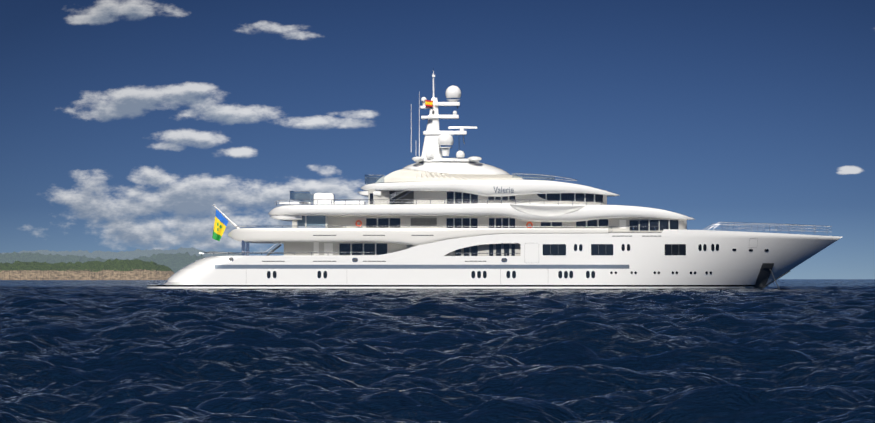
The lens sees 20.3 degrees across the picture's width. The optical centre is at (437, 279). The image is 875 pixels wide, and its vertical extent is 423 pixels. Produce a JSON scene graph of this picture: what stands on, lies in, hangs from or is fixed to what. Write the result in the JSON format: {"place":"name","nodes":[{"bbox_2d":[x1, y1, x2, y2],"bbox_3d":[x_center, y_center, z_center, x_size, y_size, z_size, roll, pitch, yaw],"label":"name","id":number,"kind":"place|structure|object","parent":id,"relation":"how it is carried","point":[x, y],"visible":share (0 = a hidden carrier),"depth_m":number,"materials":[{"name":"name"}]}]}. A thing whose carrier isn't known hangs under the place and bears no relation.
{"place":"outdoors","nodes":[
{"label":"outdoors","id":0,"kind":"place"},
{"bbox_2d":[0,258,173,279],"bbox_3d":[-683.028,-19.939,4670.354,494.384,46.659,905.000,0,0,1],"label":"coast","id":1,"kind":"structure","parent":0,"point":[117,269],"depth_m":4260.23},
{"bbox_2d":[0,251,204,272],"bbox_3d":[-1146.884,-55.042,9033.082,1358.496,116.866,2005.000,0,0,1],"label":"hill","id":2,"kind":"structure","parent":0,"point":[174,263],"depth_m":9187.39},
{"bbox_2d":[1,247,254,259],"bbox_3d":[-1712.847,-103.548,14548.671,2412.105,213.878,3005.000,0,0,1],"label":"hills","id":3,"kind":"structure","parent":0,"point":[138,253],"depth_m":15124.13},
{"bbox_2d":[0,279,874,422],"bbox_3d":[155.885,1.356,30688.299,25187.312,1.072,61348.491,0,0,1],"label":"sea","id":4,"kind":"structure","parent":0,"point":[138,351],"depth_m":41.79,"materials":[{"name":"blue liquid"}]},
{"bbox_2d":[147,68,841,289],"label":"yacht","id":5,"kind":"object","parent":4,"relation":"on","point":[431,217],"visible":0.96,"depth_m":293.28,"materials":[{"name":"white metal"}]},
{"bbox_2d":[0,0,874,278],"label":"sky","id":6,"kind":"structure","parent":0,"point":[124,124],"materials":[{"name":"blue"}]}
]}

